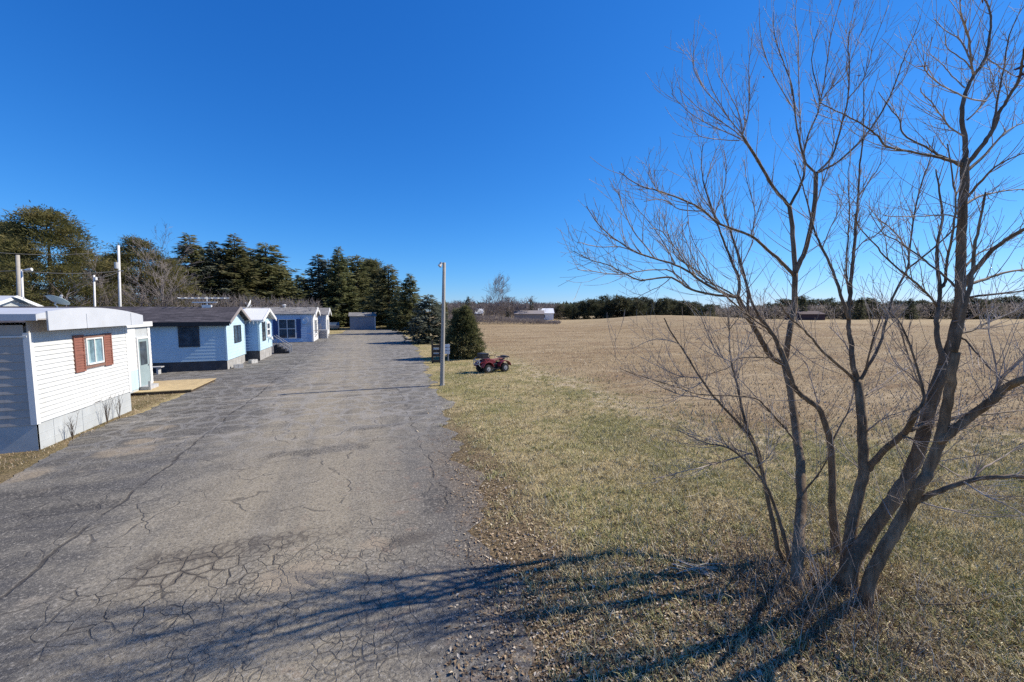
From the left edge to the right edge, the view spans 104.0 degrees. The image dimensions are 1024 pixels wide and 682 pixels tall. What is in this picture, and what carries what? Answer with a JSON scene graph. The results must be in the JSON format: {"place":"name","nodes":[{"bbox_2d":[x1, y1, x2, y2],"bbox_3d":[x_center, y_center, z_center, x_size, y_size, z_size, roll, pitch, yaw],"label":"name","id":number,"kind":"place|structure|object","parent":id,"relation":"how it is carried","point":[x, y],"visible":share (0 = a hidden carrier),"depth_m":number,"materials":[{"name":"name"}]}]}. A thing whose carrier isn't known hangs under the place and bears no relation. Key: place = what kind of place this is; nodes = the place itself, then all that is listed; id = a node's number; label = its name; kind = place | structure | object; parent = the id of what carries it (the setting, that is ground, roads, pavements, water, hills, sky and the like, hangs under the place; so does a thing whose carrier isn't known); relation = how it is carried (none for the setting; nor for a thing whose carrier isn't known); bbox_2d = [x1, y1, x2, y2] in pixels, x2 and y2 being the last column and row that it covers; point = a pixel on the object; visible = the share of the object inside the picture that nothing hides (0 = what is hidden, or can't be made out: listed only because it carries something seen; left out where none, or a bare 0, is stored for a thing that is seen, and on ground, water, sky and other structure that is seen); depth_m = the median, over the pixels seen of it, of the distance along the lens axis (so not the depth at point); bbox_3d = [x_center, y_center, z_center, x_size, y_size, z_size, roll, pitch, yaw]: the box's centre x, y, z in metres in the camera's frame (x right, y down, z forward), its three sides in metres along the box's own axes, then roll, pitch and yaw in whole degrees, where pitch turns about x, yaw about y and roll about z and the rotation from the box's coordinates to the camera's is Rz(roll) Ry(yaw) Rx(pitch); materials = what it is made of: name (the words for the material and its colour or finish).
{"place":"outdoors","nodes":[
{"label":"outdoors","id":0,"kind":"place"},
{"bbox_2d":[0,329,536,681],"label":"road","id":1,"kind":"structure","parent":0,"point":[378,600],"depth_m":6.42,"materials":[{"name":"asphalt"}]},
{"bbox_2d":[152,366,163,374],"bbox_3d":[-21.362,1.726,22.784,2.400,0.460,0.400,-2,5,-20],"label":"bench","id":2,"kind":"object","parent":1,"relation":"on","point":[158,369],"visible":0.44,"depth_m":23.02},
{"bbox_2d":[318,329,327,338],"bbox_3d":[-24.896,-0.918,52.623,1.150,1.150,0.912,-2,5,-20],"label":"utility box","id":3,"kind":"object","parent":1,"relation":"on","point":[321,335],"visible":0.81,"depth_m":52.23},
{"bbox_2d":[329,322,339,329],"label":"parked car","id":4,"kind":"object","parent":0,"point":[333,324],"visible":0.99,"depth_m":74.34,"materials":[{"name":"grey metal"}]},
{"bbox_2d":[0,311,1023,681],"bbox_3d":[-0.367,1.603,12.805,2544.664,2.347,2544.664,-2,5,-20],"label":"ground","id":5,"kind":"structure","parent":0,"point":[578,327],"depth_m":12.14,"materials":[{"name":"plant"}]},
{"bbox_2d":[15,255,20,296],"bbox_3d":[-44.170,-3.253,35.837,0.787,8.804,0.331,0,4,5],"label":"utility pole","id":6,"kind":"object","parent":5,"relation":"on","point":[18,280],"visible":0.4,"depth_m":35.59,"materials":[{"name":"metal"}]},
{"bbox_2d":[0,295,41,305],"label":"mobile home","id":7,"kind":"object","parent":5,"relation":"on","point":[7,301],"visible":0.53,"depth_m":25.89,"materials":[{"name":"metal"}]},
{"bbox_2d":[11,297,29,305],"bbox_3d":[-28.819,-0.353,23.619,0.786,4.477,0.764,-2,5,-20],"label":"satellite dish","id":8,"kind":"object","parent":7,"relation":"attached to","point":[18,300],"visible":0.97,"depth_m":23.32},
{"bbox_2d":[20,268,32,296],"bbox_3d":[-42.548,-2.598,35.137,1.280,7.595,0.269,-1,4,-7],"label":"utility pole","id":9,"kind":"object","parent":5,"relation":"on","point":[22,284],"visible":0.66,"depth_m":34.87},
{"bbox_2d":[0,216,70,305],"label":"pine tree","id":10,"kind":"object","parent":5,"relation":"on","point":[35,276],"visible":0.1,"depth_m":47.91,"materials":[{"name":"green plant"}]},
{"bbox_2d":[15,265,116,306],"bbox_3d":[-43.226,-3.393,39.594,5.740,8.307,6.935,0,4,-5],"label":"bare tree","id":11,"kind":"object","parent":5,"relation":"on","point":[75,286],"visible":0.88,"depth_m":39.96,"materials":[{"name":"plant"}]},
{"bbox_2d":[0,308,142,453],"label":"mobile home","id":12,"kind":"object","parent":5,"relation":"on","point":[60,368],"visible":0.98,"depth_m":11.26,"materials":[{"name":"plastic"}]},
{"bbox_2d":[46,295,69,307],"bbox_3d":[-14.151,-1.182,12.477,0.557,0.542,0.504,-2,5,-20],"label":"satellite dish","id":13,"kind":"object","parent":12,"relation":"attached to","point":[58,300],"visible":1,"depth_m":12.39,"materials":[{"name":"metal"}]},
{"bbox_2d":[84,337,104,364],"bbox_3d":[-13.355,0.308,12.798,0.087,0.840,0.840,-2,5,-20],"label":"window","id":14,"kind":"structure","parent":12,"relation":"in","point":[94,348],"depth_m":12.77,"materials":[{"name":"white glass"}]},
{"bbox_2d":[66,416,77,438],"bbox_3d":[-12.710,2.457,11.579,0.183,0.767,0.637,-2,5,-20],"label":"dry weed","id":15,"kind":"object","parent":5,"relation":"on","point":[70,430],"visible":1,"depth_m":11.52,"materials":[{"name":"brown plant"}]},
{"bbox_2d":[0,200,144,306],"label":"pine tree","id":16,"kind":"object","parent":5,"relation":"on","point":[60,232],"visible":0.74,"depth_m":42.38,"materials":[{"name":"green plant"}]},
{"bbox_2d":[37,250,128,305],"bbox_3d":[-55.229,-6.137,51.329,9.288,12.146,9.553,-1,4,-8],"label":"pine tree","id":17,"kind":"object","parent":5,"relation":"on","point":[92,274],"visible":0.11,"depth_m":51.40,"materials":[{"name":"green plant"}]},
{"bbox_2d":[0,393,179,472],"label":"verge grass","id":18,"kind":"structure","parent":5,"relation":"on","point":[74,435],"depth_m":11.24,"materials":[{"name":"brown plant"}]},
{"bbox_2d":[93,275,97,306],"bbox_3d":[-41.523,-2.861,39.925,0.706,7.385,0.230,0,4,-3],"label":"utility pole","id":19,"kind":"object","parent":5,"relation":"on","point":[94,290],"visible":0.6,"depth_m":39.69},
{"bbox_2d":[74,249,136,306],"bbox_3d":[-46.183,-5.106,45.814,6.770,10.858,5.015,3,5,32],"label":"bare tree","id":20,"kind":"object","parent":5,"relation":"on","point":[101,286],"visible":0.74,"depth_m":44.82,"materials":[{"name":"plant"}]},
{"bbox_2d":[102,394,115,423],"bbox_3d":[-13.239,2.234,13.156,0.125,0.968,0.694,-2,5,-22],"label":"dry weed","id":21,"kind":"object","parent":5,"relation":"on","point":[106,415],"visible":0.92,"depth_m":13.09,"materials":[{"name":"brown plant"}]},
{"bbox_2d":[111,391,123,417],"bbox_3d":[-13.453,2.196,13.659,0.133,0.967,0.952,-2,5,-20],"label":"dry weed","id":22,"kind":"object","parent":5,"relation":"on","point":[119,405],"visible":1,"depth_m":13.71,"materials":[{"name":"brown plant"}]},
{"bbox_2d":[114,245,121,306],"bbox_3d":[-40.862,-4.599,41.630,0.951,10.592,0.499,0,4,4],"label":"utility pole","id":23,"kind":"object","parent":5,"relation":"on","point":[117,265],"visible":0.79,"depth_m":41.51,"materials":[{"name":"metal"}]},
{"bbox_2d":[8,250,117,254],"bbox_3d":[-43.108,-8.434,36.963,0.040,1.259,10.216,2,5,28],"label":"overhead wire","id":24,"kind":"object","parent":23,"relation":"attached to","point":[58,254],"visible":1,"depth_m":37.52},
{"bbox_2d":[23,271,115,273],"bbox_3d":[-42.298,-6.747,38.597,0.055,0.690,6.807,2,5,28],"label":"overhead wire","id":25,"kind":"object","parent":23,"relation":"attached to","point":[69,273],"visible":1,"depth_m":38.34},
{"bbox_2d":[92,251,147,306],"bbox_3d":[-60.828,-7.417,61.536,8.880,13.065,8.995,4,6,38],"label":"pine tree","id":26,"kind":"object","parent":5,"relation":"on","point":[112,278],"visible":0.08,"depth_m":60.71,"materials":[{"name":"green plant"}]},
{"bbox_2d":[0,306,250,372],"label":"mobile home","id":27,"kind":"object","parent":5,"relation":"on","point":[183,339],"visible":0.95,"depth_m":24.27,"materials":[{"name":"blue"}]},
{"bbox_2d":[177,326,199,346],"bbox_3d":[-19.406,-0.260,24.026,1.050,1.250,0.072,-2,5,-20],"label":"window","id":28,"kind":"structure","parent":27,"relation":"in","point":[188,336],"depth_m":24.02,"materials":[{"name":"glass"}]},
{"bbox_2d":[177,297,228,307],"bbox_3d":[-19.878,-2.461,25.836,2.703,0.780,0.840,-2,5,-20],"label":"television aerial","id":29,"kind":"object","parent":27,"relation":"attached to","point":[207,305],"visible":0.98,"depth_m":25.80,"materials":[{"name":"metal"}]},
{"bbox_2d":[233,325,241,342],"bbox_3d":[-18.384,-0.499,26.803,0.082,1.140,1.500,-2,5,-20],"label":"window","id":30,"kind":"structure","parent":27,"relation":"in","point":[237,328],"depth_m":26.76,"materials":[{"name":"glass"}]},
{"bbox_2d":[127,321,158,393],"bbox_3d":[-17.678,0.884,16.008,4.120,3.180,4.900,-2,5,-20],"label":"entry room","id":31,"kind":"object","parent":5,"relation":"on","point":[140,355],"visible":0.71,"depth_m":17.83,"materials":[{"name":"white"}]},
{"bbox_2d":[138,338,150,386],"bbox_3d":[-16.653,0.952,18.120,0.090,2.120,0.900,-2,5,-20],"label":"door","id":32,"kind":"structure","parent":31,"relation":"in","point":[142,343],"depth_m":18.12,"materials":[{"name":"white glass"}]},
{"bbox_2d":[95,233,194,306],"bbox_3d":[-51.551,-7.503,55.103,12.621,14.352,12.981,-2,5,-23],"label":"bare tree","id":33,"kind":"object","parent":5,"relation":"on","point":[127,255],"visible":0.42,"depth_m":55.07,"materials":[{"name":"green plant"}]},
{"bbox_2d":[108,265,186,306],"bbox_3d":[-43.075,-4.375,47.878,9.393,9.038,6.957,3,5,33],"label":"bare tree","id":34,"kind":"object","parent":5,"relation":"on","point":[128,295],"visible":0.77,"depth_m":46.41,"materials":[{"name":"plant"}]},
{"bbox_2d":[125,238,194,306],"bbox_3d":[-42.795,-6.350,48.700,12.167,12.825,6.278,4,6,39],"label":"bare tree","id":35,"kind":"object","parent":5,"relation":"on","point":[162,292],"visible":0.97,"depth_m":48.35,"materials":[{"name":"plant"}]},
{"bbox_2d":[124,218,199,305],"bbox_3d":[-49.056,-9.036,56.657,4.722,17.025,9.153,3,6,38],"label":"bare tree","id":36,"kind":"object","parent":5,"relation":"on","point":[166,259],"visible":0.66,"depth_m":56.73,"materials":[{"name":"plant"}]},
{"bbox_2d":[13,285,323,337],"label":"undergrowth","id":37,"kind":"object","parent":5,"relation":"on","point":[258,302],"visible":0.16,"depth_m":51.46,"materials":[{"name":"plant"}]},
{"bbox_2d":[137,257,200,306],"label":"pine tree","id":38,"kind":"object","parent":5,"relation":"on","point":[191,290],"visible":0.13,"depth_m":65.68,"materials":[{"name":"green plant"}]},
{"bbox_2d":[130,378,215,395],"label":"wooden platform","id":39,"kind":"structure","parent":5,"relation":"on","point":[176,386],"depth_m":18.67,"materials":[{"name":"beige wood"}]},
{"bbox_2d":[150,232,230,305],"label":"spruce tree","id":40,"kind":"object","parent":5,"relation":"on","point":[195,254],"visible":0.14,"depth_m":70.58,"materials":[{"name":"green plant"}]},
{"bbox_2d":[178,274,212,306],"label":"bare tree","id":41,"kind":"object","parent":5,"relation":"on","point":[197,288],"visible":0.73,"depth_m":58.98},
{"bbox_2d":[187,240,245,306],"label":"spruce tree","id":42,"kind":"object","parent":5,"relation":"on","point":[209,251],"visible":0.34,"depth_m":72.20,"materials":[{"name":"green plant"}]},
{"bbox_2d":[201,233,276,306],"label":"spruce tree","id":43,"kind":"object","parent":5,"relation":"on","point":[239,259],"visible":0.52,"depth_m":74.18,"materials":[{"name":"green plant"}]},
{"bbox_2d":[227,253,276,304],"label":"spruce tree","id":44,"kind":"object","parent":5,"relation":"on","point":[258,277],"visible":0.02,"depth_m":80.77,"materials":[{"name":"green plant"}]},
{"bbox_2d":[243,308,276,360],"bbox_3d":[-25.148,-0.422,28.865,13.570,3.910,4.620,-2,5,-20],"label":"mobile home","id":45,"kind":"object","parent":5,"relation":"on","point":[258,335],"visible":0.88,"depth_m":29.47,"materials":[{"name":"white"}]},
{"bbox_2d":[262,321,265,340],"bbox_3d":[-18.857,-0.761,30.401,0.072,1.450,1.000,-2,5,-20],"label":"window","id":46,"kind":"structure","parent":45,"relation":"in","point":[263,324],"depth_m":30.34,"materials":[{"name":"glass"}]},
{"bbox_2d":[266,322,270,336],"bbox_3d":[-19.355,-0.943,31.779,0.092,1.180,1.130,-2,5,-20],"label":"window","id":47,"kind":"structure","parent":45,"relation":"in","point":[268,331],"depth_m":31.76,"materials":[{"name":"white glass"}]},
{"bbox_2d":[228,242,316,306],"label":"spruce tree","id":48,"kind":"object","parent":5,"relation":"on","point":[275,270],"visible":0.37,"depth_m":80.43,"materials":[{"name":"green plant"}]},
{"bbox_2d":[242,307,320,342],"bbox_3d":[-31.425,-1.895,46.099,16.570,4.100,5.460,-2,5,-20],"label":"mobile home","id":49,"kind":"object","parent":5,"relation":"on","point":[288,326],"visible":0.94,"depth_m":45.96,"materials":[{"name":"blue"}]},
{"bbox_2d":[278,319,296,338],"bbox_3d":[-25.614,-1.388,45.579,1.800,2.270,0.082,-2,5,-20],"label":"window","id":50,"kind":"structure","parent":49,"relation":"in","point":[286,327],"depth_m":45.57,"materials":[{"name":"blue glass"}]},
{"bbox_2d":[273,335,291,353],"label":"porch steps","id":51,"kind":"structure","parent":5,"relation":"on","point":[278,349],"depth_m":34.08,"materials":[{"name":"black paint"}]},
{"bbox_2d":[273,269,300,306],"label":"spruce tree","id":52,"kind":"object","parent":5,"relation":"on","point":[288,284],"visible":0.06,"depth_m":87.07,"materials":[{"name":"green plant"}]},
{"bbox_2d":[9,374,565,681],"bbox_3d":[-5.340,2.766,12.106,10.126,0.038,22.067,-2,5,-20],"label":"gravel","id":53,"kind":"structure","parent":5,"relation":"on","point":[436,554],"depth_m":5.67,"materials":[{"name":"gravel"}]},
{"bbox_2d":[293,273,314,299],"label":"spruce tree","id":54,"kind":"object","parent":5,"relation":"on","point":[297,277],"visible":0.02,"depth_m":90.75,"materials":[{"name":"green plant"}]},
{"bbox_2d":[289,254,347,324],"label":"spruce tree","id":55,"kind":"object","parent":5,"relation":"on","point":[312,279],"visible":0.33,"depth_m":86.15,"materials":[{"name":"green plant"}]},
{"bbox_2d":[318,308,331,335],"bbox_3d":[-32.106,-2.390,53.181,14.570,4.100,5.060,-2,5,-20],"label":"mobile home","id":56,"kind":"object","parent":5,"relation":"on","point":[326,312],"visible":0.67,"depth_m":53.37,"materials":[{"name":"grey"}]},
{"bbox_2d":[312,259,346,296],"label":"spruce tree","id":57,"kind":"object","parent":5,"relation":"on","point":[329,262],"visible":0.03,"depth_m":98.50,"materials":[{"name":"green plant"}]},
{"bbox_2d":[315,246,362,326],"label":"spruce tree","id":58,"kind":"object","parent":5,"relation":"on","point":[339,263],"visible":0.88,"depth_m":86.44,"materials":[{"name":"green plant"}]},
{"bbox_2d":[329,256,359,301],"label":"spruce tree","id":59,"kind":"object","parent":5,"relation":"on","point":[347,265],"visible":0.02,"depth_m":100.30,"materials":[{"name":"green plant"}]},
{"bbox_2d":[274,293,415,326],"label":"undergrowth","id":60,"kind":"object","parent":5,"relation":"on","point":[361,305],"visible":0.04,"depth_m":88.98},
{"bbox_2d":[340,254,379,324],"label":"spruce tree","id":61,"kind":"object","parent":5,"relation":"on","point":[360,273],"visible":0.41,"depth_m":91.53,"materials":[{"name":"green plant"}]},
{"bbox_2d":[348,312,376,329],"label":"shed","id":62,"kind":"structure","parent":5,"relation":"on","point":[362,320],"depth_m":75.49,"materials":[{"name":"grey"}]},
{"bbox_2d":[359,318,365,328],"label":"door","id":63,"kind":"structure","parent":62,"relation":"in","point":[362,321],"depth_m":75.34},
{"bbox_2d":[354,258,387,296],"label":"pine tree","id":64,"kind":"object","parent":5,"relation":"on","point":[373,264],"visible":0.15,"depth_m":97.25,"materials":[{"name":"green plant"}]},
{"bbox_2d":[366,268,392,310],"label":"spruce tree","id":65,"kind":"object","parent":5,"relation":"on","point":[377,274],"visible":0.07,"depth_m":96.28,"materials":[{"name":"green plant"}]},
{"bbox_2d":[357,264,408,325],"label":"spruce tree","id":66,"kind":"object","parent":5,"relation":"on","point":[379,302],"visible":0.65,"depth_m":81.20,"materials":[{"name":"green plant"}]},
{"bbox_2d":[380,287,405,328],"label":"spruce tree","id":67,"kind":"object","parent":5,"relation":"on","point":[394,305],"visible":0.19,"depth_m":76.95,"materials":[{"name":"green plant"}]},
{"bbox_2d":[389,273,428,332],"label":"spruce tree","id":68,"kind":"object","parent":5,"relation":"on","point":[406,313],"visible":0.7,"depth_m":62.91,"materials":[{"name":"green plant"}]},
{"bbox_2d":[396,294,449,343],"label":"spruce tree","id":69,"kind":"object","parent":5,"relation":"on","point":[425,327],"visible":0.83,"depth_m":45.22,"materials":[{"name":"green plant"}]},
{"bbox_2d":[431,340,440,362],"bbox_3d":[-5.314,0.738,28.056,0.660,1.620,0.110,-1,4,-8],"label":"slatted rack","id":70,"kind":"object","parent":5,"relation":"on","point":[435,350],"visible":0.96,"depth_m":28.03,"materials":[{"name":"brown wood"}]},
{"bbox_2d":[438,262,445,385],"bbox_3d":[-3.386,-0.723,19.488,0.389,6.149,0.365,-2,5,-20],"label":"street lamp","id":71,"kind":"object","parent":5,"relation":"on","point":[442,360],"visible":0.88,"depth_m":19.45,"materials":[{"name":"metal"}]},
{"bbox_2d":[445,344,449,360],"bbox_3d":[-4.895,0.838,29.173,0.720,1.250,0.090,0,4,-5],"label":"white board","id":72,"kind":"object","parent":5,"relation":"on","point":[447,350],"visible":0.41,"depth_m":29.13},
{"bbox_2d":[448,300,468,310],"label":"bare tree","id":73,"kind":"object","parent":5,"relation":"on","point":[461,303],"visible":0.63,"depth_m":132.55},
{"bbox_2d":[445,302,486,359],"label":"cedar tree","id":74,"kind":"object","parent":5,"relation":"on","point":[463,334],"visible":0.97,"depth_m":30.31,"materials":[{"name":"green plant"}]},
{"bbox_2d":[467,296,482,313],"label":"bare tree","id":75,"kind":"object","parent":5,"relation":"on","point":[473,303],"visible":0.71,"depth_m":139.45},
{"bbox_2d":[471,302,492,316],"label":"bare tree","id":76,"kind":"object","parent":5,"relation":"on","point":[483,306],"visible":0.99,"depth_m":134.40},
{"bbox_2d":[481,295,494,315],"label":"bare tree","id":77,"kind":"object","parent":5,"relation":"on","point":[490,303],"visible":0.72,"depth_m":148.85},
{"bbox_2d":[473,353,510,372],"bbox_3d":[-1.240,1.071,24.224,2.200,1.633,1.170,-3,5,-36],"label":"quad bike","id":78,"kind":"object","parent":5,"relation":"on","point":[486,364],"visible":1,"depth_m":24.00,"materials":[{"name":"plastic"}]},
{"bbox_2d":[482,272,510,313],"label":"bare tree","id":79,"kind":"object","parent":5,"relation":"on","point":[499,287],"visible":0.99,"depth_m":139.12,"materials":[{"name":"plant"}]},
{"bbox_2d":[491,299,508,312],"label":"bare tree","id":80,"kind":"object","parent":5,"relation":"on","point":[501,303],"visible":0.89,"depth_m":136.57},
{"bbox_2d":[447,313,560,324],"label":"brush","id":81,"kind":"object","parent":5,"relation":"on","point":[502,320],"visible":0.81,"depth_m":106.80,"materials":[{"name":"plant"}]},
{"bbox_2d":[446,300,565,318],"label":"brush strip","id":82,"kind":"object","parent":5,"relation":"on","point":[489,312],"visible":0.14,"depth_m":162.29,"materials":[{"name":"plant"}]},
{"bbox_2d":[496,296,518,316],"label":"bare tree","id":83,"kind":"object","parent":5,"relation":"on","point":[505,310],"visible":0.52,"depth_m":144.04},
{"bbox_2d":[502,296,516,316],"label":"bare tree","id":84,"kind":"object","parent":5,"relation":"on","point":[508,308],"visible":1,"depth_m":132.44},
{"bbox_2d":[431,301,592,313],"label":"wood","id":85,"kind":"object","parent":5,"relation":"on","point":[440,304],"visible":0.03,"depth_m":339.30,"materials":[{"name":"plant"}]},
{"bbox_2d":[510,298,522,311],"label":"bare tree","id":86,"kind":"object","parent":5,"relation":"on","point":[515,308],"visible":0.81,"depth_m":139.60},
{"bbox_2d":[519,296,533,310],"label":"bare tree","id":87,"kind":"object","parent":5,"relation":"on","point":[524,303],"visible":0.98,"depth_m":140.44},
{"bbox_2d":[514,310,544,319],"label":"barn","id":88,"kind":"structure","parent":5,"relation":"on","point":[532,314],"depth_m":137.81,"materials":[{"name":"metal"}]},
{"bbox_2d":[538,308,553,319],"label":"barn","id":89,"kind":"structure","parent":5,"relation":"on","point":[549,313],"depth_m":151.82,"materials":[{"name":"white metal"}]},
{"bbox_2d":[417,318,1023,469],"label":"corn stubble","id":90,"kind":"object","parent":5,"relation":"on","point":[843,352],"visible":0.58,"depth_m":21.45,"materials":[{"name":"plant"}]},
{"bbox_2d":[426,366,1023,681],"bbox_3d":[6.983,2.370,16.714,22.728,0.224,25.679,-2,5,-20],"label":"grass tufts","id":91,"kind":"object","parent":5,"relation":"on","point":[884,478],"visible":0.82,"depth_m":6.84,"materials":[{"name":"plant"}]},
{"bbox_2d":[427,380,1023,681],"bbox_3d":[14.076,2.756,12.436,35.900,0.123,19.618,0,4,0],"label":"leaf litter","id":92,"kind":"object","parent":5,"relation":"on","point":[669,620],"visible":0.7,"depth_m":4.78,"materials":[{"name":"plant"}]},
{"bbox_2d":[669,558,725,577],"bbox_3d":[2.654,3.237,5.683,0.826,0.134,0.387,1,4,11],"label":"twig pile","id":93,"kind":"object","parent":92,"relation":"on","point":[686,564],"visible":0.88,"depth_m":5.68,"materials":[{"name":"grey plant"}]},
{"bbox_2d":[800,664,834,681],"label":"fallen branch","id":94,"kind":"object","parent":92,"relation":"on","point":[803,667],"visible":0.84,"depth_m":4.06,"materials":[{"name":"wood"}]},
{"bbox_2d":[541,480,1023,681],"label":"long dead grass","id":95,"kind":"structure","parent":5,"relation":"on","point":[856,642],"depth_m":4.78,"materials":[{"name":"brown plant"}]},
{"bbox_2d":[553,294,1023,319],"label":"wood","id":96,"kind":"object","parent":5,"relation":"on","point":[604,306],"visible":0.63,"depth_m":161.44,"materials":[{"name":"plant"}]},
{"bbox_2d":[557,0,1023,624],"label":"multi stem tree","id":97,"kind":"object","parent":5,"relation":"on","point":[905,494],"visible":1,"depth_m":5.54,"materials":[{"name":"brown plant"}]},
{"bbox_2d":[797,297,809,310],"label":"spruce tree","id":98,"kind":"object","parent":5,"relation":"on","point":[802,302],"visible":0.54,"depth_m":155.18,"materials":[{"name":"green plant"}]},
{"bbox_2d":[785,311,824,319],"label":"barn","id":99,"kind":"structure","parent":5,"relation":"on","point":[809,315],"depth_m":149.82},
{"bbox_2d":[851,297,868,319],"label":"spruce tree","id":100,"kind":"object","parent":5,"relation":"on","point":[861,305],"visible":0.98,"depth_m":157.07,"materials":[{"name":"green plant"}]},
{"bbox_2d":[707,301,1023,318],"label":"brush strip","id":101,"kind":"object","parent":5,"relation":"on","point":[900,308],"visible":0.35,"depth_m":164.22,"materials":[{"name":"plant"}]},
{"bbox_2d":[900,298,920,319],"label":"spruce tree","id":102,"kind":"object","parent":5,"relation":"on","point":[912,307],"visible":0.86,"depth_m":158.95,"materials":[{"name":"green plant"}]},
{"bbox_2d":[879,609,945,658],"bbox_3d":[4.621,3.326,4.515,1.070,0.077,0.475,-3,5,-31],"label":"fallen branch","id":103,"kind":"object","parent":5,"relation":"on","point":[911,636],"visible":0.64,"depth_m":4.49,"materials":[{"name":"wood"}]},
{"bbox_2d":[921,577,1023,612],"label":"fallen branch","id":104,"kind":"object","parent":5,"relation":"on","point":[974,601],"visible":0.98,"depth_m":5.01,"materials":[{"name":"wood"}]},
{"bbox_2d":[0,0,1023,310],"label":"sky","id":105,"kind":"structure","parent":0,"point":[413,136],"materials":[{"name":"blue"}]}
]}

